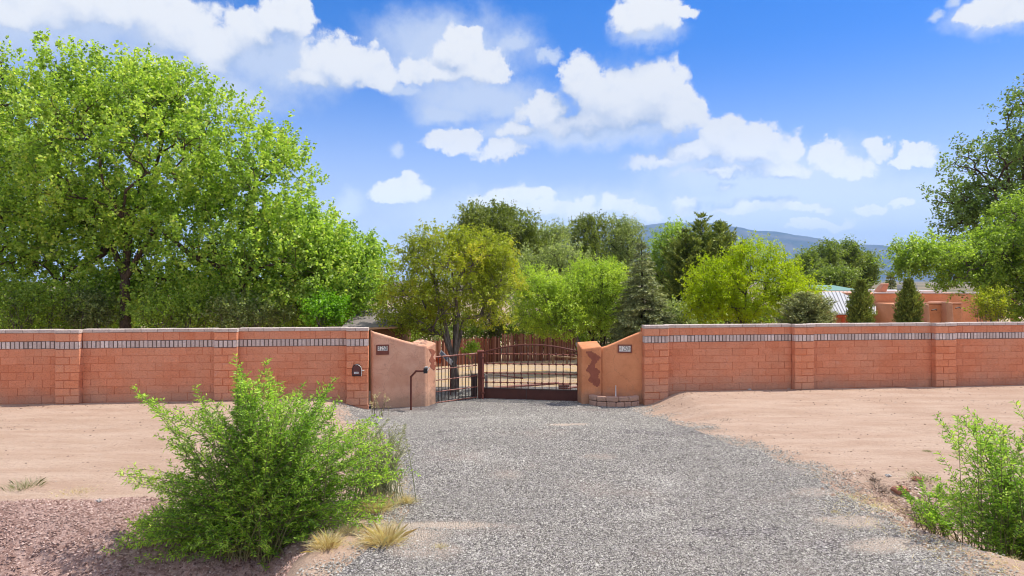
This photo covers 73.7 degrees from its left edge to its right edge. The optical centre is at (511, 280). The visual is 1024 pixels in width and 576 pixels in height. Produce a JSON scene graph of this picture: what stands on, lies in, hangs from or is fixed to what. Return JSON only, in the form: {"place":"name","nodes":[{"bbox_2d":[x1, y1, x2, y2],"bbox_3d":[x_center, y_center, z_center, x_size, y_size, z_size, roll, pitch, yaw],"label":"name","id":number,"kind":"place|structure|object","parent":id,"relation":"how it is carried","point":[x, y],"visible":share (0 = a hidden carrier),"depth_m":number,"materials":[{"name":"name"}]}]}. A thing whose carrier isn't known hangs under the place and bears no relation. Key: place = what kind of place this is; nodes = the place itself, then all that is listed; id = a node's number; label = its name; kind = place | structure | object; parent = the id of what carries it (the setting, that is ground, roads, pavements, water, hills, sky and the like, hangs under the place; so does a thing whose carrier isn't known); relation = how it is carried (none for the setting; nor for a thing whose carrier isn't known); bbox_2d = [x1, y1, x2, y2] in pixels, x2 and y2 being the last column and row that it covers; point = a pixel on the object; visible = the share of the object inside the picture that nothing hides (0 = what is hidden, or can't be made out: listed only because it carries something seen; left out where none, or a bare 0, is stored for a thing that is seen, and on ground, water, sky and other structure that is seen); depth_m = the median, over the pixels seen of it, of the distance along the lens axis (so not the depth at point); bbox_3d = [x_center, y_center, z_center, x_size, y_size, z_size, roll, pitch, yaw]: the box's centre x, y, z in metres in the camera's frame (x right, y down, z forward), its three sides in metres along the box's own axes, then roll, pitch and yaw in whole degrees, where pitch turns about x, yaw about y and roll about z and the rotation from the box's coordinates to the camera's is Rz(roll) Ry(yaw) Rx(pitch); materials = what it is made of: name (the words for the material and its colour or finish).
{"place":"outdoors","nodes":[
{"label":"outdoors","id":0,"kind":"place"},
{"bbox_2d":[0,281,1023,575],"bbox_3d":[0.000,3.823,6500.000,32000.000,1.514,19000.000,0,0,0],"label":"ground","id":1,"kind":"structure","parent":0,"point":[900,439],"depth_m":13.31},
{"bbox_2d":[0,474,47,491],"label":"weed clump","id":2,"kind":"object","parent":1,"relation":"on","point":[24,485],"visible":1,"depth_m":10.44,"materials":[{"name":"beige plant"}]},
{"bbox_2d":[0,294,47,328],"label":"bush","id":3,"kind":"object","parent":1,"relation":"on","point":[19,327],"visible":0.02,"depth_m":30.67,"materials":[{"name":"green plant"}]},
{"bbox_2d":[0,35,70,300],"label":"cottonwood tree","id":4,"kind":"object","parent":1,"relation":"on","point":[6,108],"visible":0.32,"depth_m":24.92,"materials":[{"name":"green plant"}]},
{"bbox_2d":[0,272,84,328],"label":"bush","id":5,"kind":"object","parent":1,"relation":"on","point":[38,308],"visible":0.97,"depth_m":22.21,"materials":[{"name":"green plant"}]},
{"bbox_2d":[44,483,105,496],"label":"grass tuft","id":6,"kind":"object","parent":1,"relation":"on","point":[76,491],"visible":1,"depth_m":10.22,"materials":[{"name":"beige plant"}]},
{"bbox_2d":[52,280,124,328],"bbox_3d":[-14.613,1.886,23.470,2.568,3.947,2.348,0,0,0],"label":"bush","id":7,"kind":"object","parent":1,"relation":"on","point":[92,312],"visible":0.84,"depth_m":23.16,"materials":[{"name":"green plant"}]},
{"bbox_2d":[109,319,187,328],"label":"bush","id":8,"kind":"object","parent":1,"relation":"on","point":[136,326],"visible":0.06,"depth_m":30.65,"materials":[{"name":"green plant"}]},
{"bbox_2d":[0,496,335,575],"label":"reddish landscape gravel","id":9,"kind":"object","parent":1,"relation":"on","point":[125,499],"visible":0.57,"depth_m":9.04,"materials":[{"name":"brown gravel"}]},
{"bbox_2d":[122,280,229,327],"bbox_3d":[-11.345,1.897,23.078,3.364,3.904,2.520,0,0,-20],"label":"bush","id":10,"kind":"object","parent":1,"relation":"on","point":[166,309],"visible":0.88,"depth_m":22.70,"materials":[{"name":"green plant"}]},
{"bbox_2d":[0,28,367,328],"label":"cottonwood tree","id":11,"kind":"object","parent":1,"relation":"on","point":[125,219],"visible":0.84,"depth_m":23.48,"materials":[{"name":"green plant"}]},
{"bbox_2d":[0,327,368,408],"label":"block wall","id":12,"kind":"structure","parent":1,"relation":"on","point":[57,366],"depth_m":18.01,"materials":[{"name":"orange brick"}]},
{"bbox_2d":[352,364,363,375],"bbox_3d":[-4.141,2.396,18.396,0.337,0.330,0.141,0,0,0],"label":"mailbox","id":13,"kind":"object","parent":12,"relation":"attached to","point":[357,370],"visible":1,"depth_m":18.36,"materials":[{"name":"paint"}]},
{"bbox_2d":[183,316,226,327],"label":"bush","id":14,"kind":"object","parent":1,"relation":"on","point":[206,324],"visible":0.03,"depth_m":31.48,"materials":[{"name":"green plant"}]},
{"bbox_2d":[190,283,299,327],"bbox_3d":[-8.786,1.956,22.992,3.592,3.793,2.233,0,0,0],"label":"bush","id":15,"kind":"object","parent":1,"relation":"on","point":[237,314],"visible":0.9,"depth_m":22.66,"materials":[{"name":"green plant"}]},
{"bbox_2d":[102,353,420,570],"bbox_3d":[-3.460,2.736,8.996,4.446,3.523,1.512,0,0,0],"label":"elm shrub","id":16,"kind":"object","parent":1,"relation":"on","point":[258,503],"visible":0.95,"depth_m":8.73,"materials":[{"name":"green plant"}]},
{"bbox_2d":[258,313,327,326],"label":"bush","id":17,"kind":"object","parent":1,"relation":"on","point":[286,322],"visible":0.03,"depth_m":30.45,"materials":[{"name":"green plant"}]},
{"bbox_2d":[249,203,402,326],"bbox_3d":[-6.594,0.552,24.624,5.562,6.691,5.553,0,0,0],"label":"cottonwood tree","id":18,"kind":"object","parent":1,"relation":"on","point":[358,288],"visible":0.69,"depth_m":23.43,"materials":[{"name":"green plant"}]},
{"bbox_2d":[300,526,354,555],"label":"grass tuft","id":19,"kind":"object","parent":1,"relation":"on","point":[324,540],"visible":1,"depth_m":8.08,"materials":[{"name":"yellow plant"}]},
{"bbox_2d":[295,286,363,326],"bbox_3d":[-5.985,1.987,22.370,2.097,3.697,2.297,0,0,0],"label":"bush","id":20,"kind":"object","parent":1,"relation":"on","point":[333,309],"visible":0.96,"depth_m":21.89,"materials":[{"name":"green plant"}]},
{"bbox_2d":[329,522,365,536],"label":"grass tuft","id":21,"kind":"object","parent":1,"relation":"on","point":[351,529],"visible":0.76,"depth_m":8.56,"materials":[{"name":"beige plant"}]},
{"bbox_2d":[347,486,401,514],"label":"grass tuft","id":22,"kind":"object","parent":1,"relation":"on","point":[388,506],"visible":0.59,"depth_m":9.34,"materials":[{"name":"yellow plant"}]},
{"bbox_2d":[342,307,410,390],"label":"shed","id":23,"kind":"structure","parent":1,"relation":"on","point":[366,321],"depth_m":21.92,"materials":[{"name":"grey metal"}]},
{"bbox_2d":[340,418,416,509],"bbox_3d":[-1.924,2.544,9.753,1.144,1.248,0.792,0,0,0],"label":"tall weed","id":24,"kind":"object","parent":1,"relation":"on","point":[385,486],"visible":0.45,"depth_m":9.66,"materials":[{"name":"plant"}]},
{"bbox_2d":[371,392,390,417],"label":"tall weed","id":25,"kind":"object","parent":1,"relation":"on","point":[374,396],"visible":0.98,"depth_m":17.20,"materials":[{"name":"green plant"}]},
{"bbox_2d":[371,331,435,407],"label":"wing wall","id":26,"kind":"structure","parent":1,"relation":"on","point":[396,363],"depth_m":18.92,"materials":[{"name":"paint"}]},
{"bbox_2d":[436,353,476,402],"bbox_3d":[-1.628,2.858,19.975,1.389,1.445,0.053,0,0,-34],"label":"steel side panel","id":27,"kind":"object","parent":26,"relation":"attached to","point":[458,377],"visible":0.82,"depth_m":19.95,"materials":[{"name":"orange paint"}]},
{"bbox_2d":[392,493,421,505],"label":"grass tuft","id":28,"kind":"object","parent":1,"relation":"on","point":[407,499],"visible":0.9,"depth_m":9.69,"materials":[{"name":"yellow plant"}]},
{"bbox_2d":[392,304,425,341],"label":"bush","id":29,"kind":"object","parent":1,"relation":"on","point":[412,334],"visible":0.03,"depth_m":32.55,"materials":[{"name":"green plant"}]},
{"bbox_2d":[410,366,429,409],"bbox_3d":[-2.503,3.020,18.515,0.538,1.398,0.191,0,0,0],"label":"keypad post","id":30,"kind":"object","parent":1,"relation":"on","point":[425,369],"visible":0.96,"depth_m":18.52,"materials":[{"name":"brown metal"}]},
{"bbox_2d":[413,314,452,349],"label":"bush","id":31,"kind":"object","parent":1,"relation":"on","point":[436,338],"visible":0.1,"depth_m":35.66,"materials":[{"name":"green plant"}]},
{"bbox_2d":[439,350,452,394],"bbox_3d":[-2.029,2.896,21.060,0.539,1.529,0.079,0,0,27],"label":"solar panel","id":32,"kind":"object","parent":1,"relation":"on","point":[441,353],"visible":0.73,"depth_m":21.01,"materials":[{"name":"white paint"}]},
{"bbox_2d":[361,218,535,392],"bbox_3d":[-1.920,0.893,21.777,5.548,5.876,4.247,0,0,0],"label":"goldenrain tree","id":33,"kind":"object","parent":1,"relation":"on","point":[492,262],"visible":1,"depth_m":21.25,"materials":[{"name":"green plant"}]},
{"bbox_2d":[428,336,499,366],"bbox_3d":[-2.769,3.440,32.515,0.124,1.556,6.684,0,0,41],"label":"coyote fence","id":34,"kind":"object","parent":1,"relation":"on","point":[494,342],"visible":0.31,"depth_m":33.70,"materials":[{"name":"brown wood"}]},
{"bbox_2d":[443,307,490,341],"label":"bush","id":35,"kind":"object","parent":1,"relation":"on","point":[471,332],"visible":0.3,"depth_m":38.75,"materials":[{"name":"green plant"}]},
{"bbox_2d":[459,339,481,373],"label":"sapling","id":36,"kind":"object","parent":1,"relation":"on","point":[473,347],"visible":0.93,"depth_m":21.83,"materials":[{"name":"green plant"}]},
{"bbox_2d":[477,350,484,398],"bbox_3d":[-0.929,2.915,20.430,0.230,1.690,0.300,0,0,0],"label":"gate post","id":37,"kind":"object","parent":1,"relation":"on","point":[481,377],"visible":0.78,"depth_m":20.40,"materials":[{"name":"brown metal"}]},
{"bbox_2d":[483,344,577,400],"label":"driveway gate","id":38,"kind":"structure","parent":37,"relation":"attached to","point":[528,393],"depth_m":20.15,"materials":[{"name":"brown metal"}]},
{"bbox_2d":[472,309,517,346],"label":"bush","id":39,"kind":"object","parent":1,"relation":"on","point":[498,331],"visible":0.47,"depth_m":39.62,"materials":[{"name":"green plant"}]},
{"bbox_2d":[445,195,553,335],"bbox_3d":[-0.777,-0.321,40.979,6.702,9.613,6.906,0,0,12],"label":"elm tree","id":40,"kind":"object","parent":1,"relation":"on","point":[505,218],"visible":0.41,"depth_m":39.79,"materials":[{"name":"green plant"}]},
{"bbox_2d":[0,386,1023,508],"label":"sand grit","id":41,"kind":"object","parent":1,"relation":"on","point":[644,407],"visible":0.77,"depth_m":15.85,"materials":[{"name":"beige sand"}]},
{"bbox_2d":[499,314,543,346],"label":"bush","id":42,"kind":"object","parent":1,"relation":"on","point":[523,332],"visible":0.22,"depth_m":40.60,"materials":[{"name":"green plant"}]},
{"bbox_2d":[502,332,575,360],"bbox_3d":[1.417,3.433,35.515,3.995,1.649,0.157,0,0,-15],"label":"coyote fence","id":43,"kind":"object","parent":1,"relation":"on","point":[528,340],"visible":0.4,"depth_m":35.42,"materials":[{"name":"brown wood"}]},
{"bbox_2d":[514,218,575,302],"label":"shade tree","id":44,"kind":"object","parent":1,"relation":"on","point":[558,234],"visible":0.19,"depth_m":41.27,"materials":[{"name":"green plant"}]},
{"bbox_2d":[502,261,598,343],"bbox_3d":[1.295,1.588,27.586,3.799,4.926,4.094,0,0,-21],"label":"locust tree","id":45,"kind":"object","parent":1,"relation":"on","point":[551,296],"visible":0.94,"depth_m":26.78,"materials":[{"name":"green plant"}]},
{"bbox_2d":[558,384,568,388],"bbox_3d":[1.646,3.465,21.600,0.340,0.390,0.200,0,0,0],"label":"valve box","id":46,"kind":"object","parent":1,"relation":"on","point":[566,386],"visible":0.2,"depth_m":21.50,"materials":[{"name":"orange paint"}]},
{"bbox_2d":[552,355,576,363],"bbox_3d":[2.659,3.913,33.000,1.437,0.669,0.095,0,0,0],"label":"hitching rail","id":47,"kind":"object","parent":1,"relation":"on","point":[566,357],"visible":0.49,"depth_m":32.97,"materials":[{"name":"brown wood"}]},
{"bbox_2d":[502,235,628,338],"bbox_3d":[2.956,1.053,35.981,7.135,6.829,4.932,0,0,0],"label":"shade tree","id":48,"kind":"object","parent":1,"relation":"on","point":[548,261],"visible":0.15,"depth_m":35.28,"materials":[{"name":"green plant"}]},
{"bbox_2d":[557,326,592,351],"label":"bush","id":49,"kind":"object","parent":1,"relation":"on","point":[582,339],"visible":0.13,"depth_m":39.60,"materials":[{"name":"green plant"}]},
{"bbox_2d":[562,209,617,271],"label":"shade tree","id":50,"kind":"object","parent":1,"relation":"on","point":[588,233],"visible":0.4,"depth_m":43.42,"materials":[{"name":"green plant"}]},
{"bbox_2d":[553,247,634,346],"bbox_3d":[3.350,1.309,28.317,3.660,5.573,4.074,0,0,0],"label":"locust tree","id":51,"kind":"object","parent":1,"relation":"on","point":[605,278],"visible":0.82,"depth_m":27.61,"materials":[{"name":"green plant"}]},
{"bbox_2d":[582,321,623,346],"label":"bush","id":52,"kind":"object","parent":1,"relation":"on","point":[596,339],"visible":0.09,"depth_m":37.75,"materials":[{"name":"green plant"}]},
{"bbox_2d":[577,331,642,403],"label":"wing wall","id":53,"kind":"structure","parent":1,"relation":"on","point":[603,371],"depth_m":19.57,"materials":[{"name":"orange paint"}]},
{"bbox_2d":[589,394,638,406],"bbox_3d":[2.893,3.397,19.417,1.414,0.337,0.866,0,0,0],"label":"stone planter","id":54,"kind":"object","parent":1,"relation":"on","point":[608,401],"visible":0.82,"depth_m":19.07,"materials":[{"name":"beige stone"}]},
{"bbox_2d":[599,211,648,304],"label":"shade tree","id":55,"kind":"object","parent":1,"relation":"on","point":[619,233],"visible":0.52,"depth_m":45.26,"materials":[{"name":"green plant"}]},
{"bbox_2d":[603,240,678,345],"bbox_3d":[5.079,1.204,26.907,3.879,5.612,3.921,0,0,-42],"label":"spruce tree","id":56,"kind":"object","parent":1,"relation":"on","point":[636,314],"visible":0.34,"depth_m":26.63,"materials":[{"name":"green plant"}]},
{"bbox_2d":[635,216,692,302],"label":"shade tree","id":57,"kind":"object","parent":1,"relation":"on","point":[659,261],"visible":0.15,"depth_m":39.42,"materials":[{"name":"green plant"}]},
{"bbox_2d":[331,466,1023,575],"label":"straw litter","id":58,"kind":"object","parent":1,"relation":"on","point":[855,498],"visible":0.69,"depth_m":8.79,"materials":[{"name":"beige plant"}]},
{"bbox_2d":[659,294,707,323],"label":"bush","id":59,"kind":"object","parent":1,"relation":"on","point":[678,312],"visible":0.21,"depth_m":32.75,"materials":[{"name":"green plant"}]},
{"bbox_2d":[659,227,714,313],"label":"pine tree","id":60,"kind":"object","parent":1,"relation":"on","point":[683,255],"visible":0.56,"depth_m":36.58,"materials":[{"name":"green plant"}]},
{"bbox_2d":[654,211,740,293],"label":"pine tree","id":61,"kind":"object","parent":1,"relation":"on","point":[712,246],"visible":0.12,"depth_m":37.40,"materials":[{"name":"green plant"}]},
{"bbox_2d":[687,307,729,323],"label":"bush","id":62,"kind":"object","parent":1,"relation":"on","point":[708,320],"visible":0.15,"depth_m":35.52,"materials":[{"name":"green plant"}]},
{"bbox_2d":[706,219,751,323],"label":"pine tree","id":63,"kind":"object","parent":1,"relation":"on","point":[723,225],"visible":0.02,"depth_m":38.58,"materials":[{"name":"green plant"}]},
{"bbox_2d":[718,295,765,323],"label":"bush","id":64,"kind":"object","parent":1,"relation":"on","point":[728,322],"visible":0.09,"depth_m":37.69,"materials":[{"name":"green plant"}]},
{"bbox_2d":[672,230,831,323],"bbox_3d":[9.235,0.963,26.609,6.047,6.039,4.615,0,0,0],"label":"lime green tree","id":65,"kind":"object","parent":1,"relation":"on","point":[710,297],"visible":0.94,"depth_m":25.82,"materials":[{"name":"green plant"}]},
{"bbox_2d":[747,302,786,323],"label":"bush","id":66,"kind":"object","parent":1,"relation":"on","point":[769,321],"visible":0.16,"depth_m":36.65,"materials":[{"name":"green plant"}]},
{"bbox_2d":[769,291,838,323],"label":"pinon pine","id":67,"kind":"object","parent":1,"relation":"on","point":[804,308],"visible":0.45,"depth_m":22.47,"materials":[{"name":"green plant"}]},
{"bbox_2d":[786,246,828,287],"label":"tree","id":68,"kind":"object","parent":1,"relation":"on","point":[807,256],"visible":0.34,"depth_m":77.04,"materials":[{"name":"green plant"}]},
{"bbox_2d":[807,236,851,268],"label":"tree","id":69,"kind":"object","parent":1,"relation":"on","point":[831,254],"visible":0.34,"depth_m":80.12,"materials":[{"name":"green plant"}]},
{"bbox_2d":[805,285,854,290],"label":"house","id":70,"kind":"structure","parent":1,"relation":"on","point":[837,288],"depth_m":62.94,"materials":[{"name":"teal metal"}]},
{"bbox_2d":[641,322,1023,404],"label":"block wall","id":71,"kind":"structure","parent":1,"relation":"on","point":[676,358],"depth_m":20.17,"materials":[{"name":"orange brick"}]},
{"bbox_2d":[798,257,873,287],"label":"tree","id":72,"kind":"object","parent":1,"relation":"on","point":[838,275],"visible":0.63,"depth_m":70.93,"materials":[{"name":"green plant"}]},
{"bbox_2d":[832,234,876,280],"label":"tree","id":73,"kind":"object","parent":1,"relation":"on","point":[853,257],"visible":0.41,"depth_m":82.83,"materials":[{"name":"green plant"}]},
{"bbox_2d":[844,278,877,322],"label":"juniper tree","id":74,"kind":"object","parent":1,"relation":"on","point":[859,302],"visible":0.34,"depth_m":22.33,"materials":[{"name":"green plant"}]},
{"bbox_2d":[849,250,888,289],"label":"tree","id":75,"kind":"object","parent":1,"relation":"on","point":[872,273],"visible":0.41,"depth_m":85.58,"materials":[{"name":"green plant"}]},
{"bbox_2d":[868,476,879,481],"bbox_3d":[5.729,3.112,10.787,0.273,0.129,0.286,0,0,0],"label":"dead brush","id":76,"kind":"object","parent":1,"relation":"on","point":[872,479],"visible":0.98,"depth_m":10.78,"materials":[{"name":"plant"}]},
{"bbox_2d":[859,478,898,506],"bbox_3d":[5.695,3.215,10.469,0.786,0.289,0.742,0,0,0],"label":"dead brush","id":77,"kind":"object","parent":1,"relation":"on","point":[884,486],"visible":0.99,"depth_m":10.52,"materials":[{"name":"plant"}]},
{"bbox_2d":[884,271,896,289],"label":"spruce tree","id":78,"kind":"object","parent":1,"relation":"on","point":[892,283],"visible":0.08,"depth_m":59.83,"materials":[{"name":"green plant"}]},
{"bbox_2d":[890,485,910,494],"bbox_3d":[5.971,3.220,10.524,0.240,0.175,0.241,0,0,-39],"label":"rock","id":79,"kind":"object","parent":1,"relation":"on","point":[894,489],"visible":0.73,"depth_m":10.47,"materials":[{"name":"brown stone"}]},
{"bbox_2d":[891,276,925,322],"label":"juniper tree","id":80,"kind":"object","parent":1,"relation":"on","point":[909,305],"visible":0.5,"depth_m":22.34,"materials":[{"name":"green plant"}]},
{"bbox_2d":[807,283,1016,322],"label":"adobe house","id":81,"kind":"structure","parent":1,"relation":"on","point":[938,309],"depth_m":36.00,"materials":[{"name":"paint"}]},
{"bbox_2d":[897,285,916,289],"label":"roof cooler","id":82,"kind":"object","parent":81,"relation":"on","point":[899,287],"visible":0.18,"depth_m":40.42,"materials":[{"name":"white metal"}]},
{"bbox_2d":[888,504,938,531],"bbox_3d":[5.832,3.448,9.910,0.709,0.341,0.717,0,0,0],"label":"dead brush","id":83,"kind":"object","parent":1,"relation":"on","point":[908,516],"visible":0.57,"depth_m":9.98,"materials":[{"name":"beige plant"}]},
{"bbox_2d":[809,469,1020,565],"bbox_3d":[7.219,3.636,9.068,5.154,1.135,4.289,0,0,0],"label":"bank rubble","id":84,"kind":"object","parent":1,"relation":"on","point":[895,502],"visible":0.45,"depth_m":10.24,"materials":[{"name":"gravel"}]},
{"bbox_2d":[911,476,921,480],"bbox_3d":[6.388,3.132,10.791,0.155,0.102,0.133,0,0,0],"label":"rock","id":85,"kind":"object","parent":1,"relation":"on","point":[917,477],"visible":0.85,"depth_m":10.76,"materials":[{"name":"brown stone"}]},
{"bbox_2d":[906,469,935,483],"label":"weed clump","id":86,"kind":"object","parent":1,"relation":"on","point":[921,476],"visible":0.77,"depth_m":10.86,"materials":[{"name":"beige plant"}]},
{"bbox_2d":[911,514,951,533],"bbox_3d":[6.001,3.483,9.899,0.570,0.264,0.650,0,0,-24],"label":"dead brush","id":87,"kind":"object","parent":1,"relation":"on","point":[929,525],"visible":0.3,"depth_m":9.80,"materials":[{"name":"brown plant"}]},
{"bbox_2d":[897,476,976,542],"bbox_3d":[5.981,3.233,9.503,1.033,0.875,0.672,0,0,0],"label":"elm shrub","id":88,"kind":"object","parent":1,"relation":"on","point":[931,515],"visible":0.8,"depth_m":9.48,"materials":[{"name":"green plant"}]},
{"bbox_2d":[871,184,1023,321],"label":"hackberry tree","id":89,"kind":"object","parent":1,"relation":"on","point":[1000,258],"visible":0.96,"depth_m":25.11,"materials":[{"name":"green plant"}]},
{"bbox_2d":[916,73,1023,267],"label":"elm tree","id":90,"kind":"object","parent":1,"relation":"on","point":[968,213],"visible":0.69,"depth_m":28.85,"materials":[{"name":"green plant"}]},
{"bbox_2d":[926,400,1023,560],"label":"elm shrub","id":91,"kind":"object","parent":1,"relation":"on","point":[1005,527],"visible":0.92,"depth_m":8.69,"materials":[{"name":"green plant"}]},
{"bbox_2d":[961,282,1019,321],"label":"bush","id":92,"kind":"object","parent":1,"relation":"on","point":[985,310],"visible":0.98,"depth_m":23.33,"materials":[{"name":"green plant"}]},
{"bbox_2d":[0,0,1023,280],"label":"sky","id":93,"kind":"structure","parent":0,"point":[819,119],"materials":[{"name":"blue"}]},
{"bbox_2d":[296,387,1019,575],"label":"driveway","id":94,"kind":"structure","parent":0,"point":[432,524],"depth_m":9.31,"materials":[{"name":"grey gravel"}]},
{"bbox_2d":[346,516,417,549],"bbox_3d":[-1.571,2.999,8.249,0.991,0.339,0.900,0,0,0],"label":"grass tuft","id":95,"kind":"object","parent":94,"relation":"on","point":[389,535],"visible":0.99,"depth_m":8.18,"materials":[{"name":"yellow plant"}]},
{"bbox_2d":[432,542,447,548],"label":"grass tuft","id":96,"kind":"object","parent":94,"relation":"on","point":[440,545],"visible":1,"depth_m":8.05,"materials":[{"name":"beige plant"}]},
{"bbox_2d":[495,382,558,387],"bbox_3d":[0.450,3.306,21.600,2.203,0.154,0.087,0,0,-16],"label":"edging pipe","id":97,"kind":"object","parent":94,"relation":"on","point":[512,386],"visible":0.45,"depth_m":21.54,"materials":[{"name":"grey metal"}]},
{"bbox_2d":[441,222,986,280],"bbox_3d":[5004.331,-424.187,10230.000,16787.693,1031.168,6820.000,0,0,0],"label":"mountain range","id":98,"kind":"structure","parent":0,"point":[790,242],"depth_m":9093.43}
]}

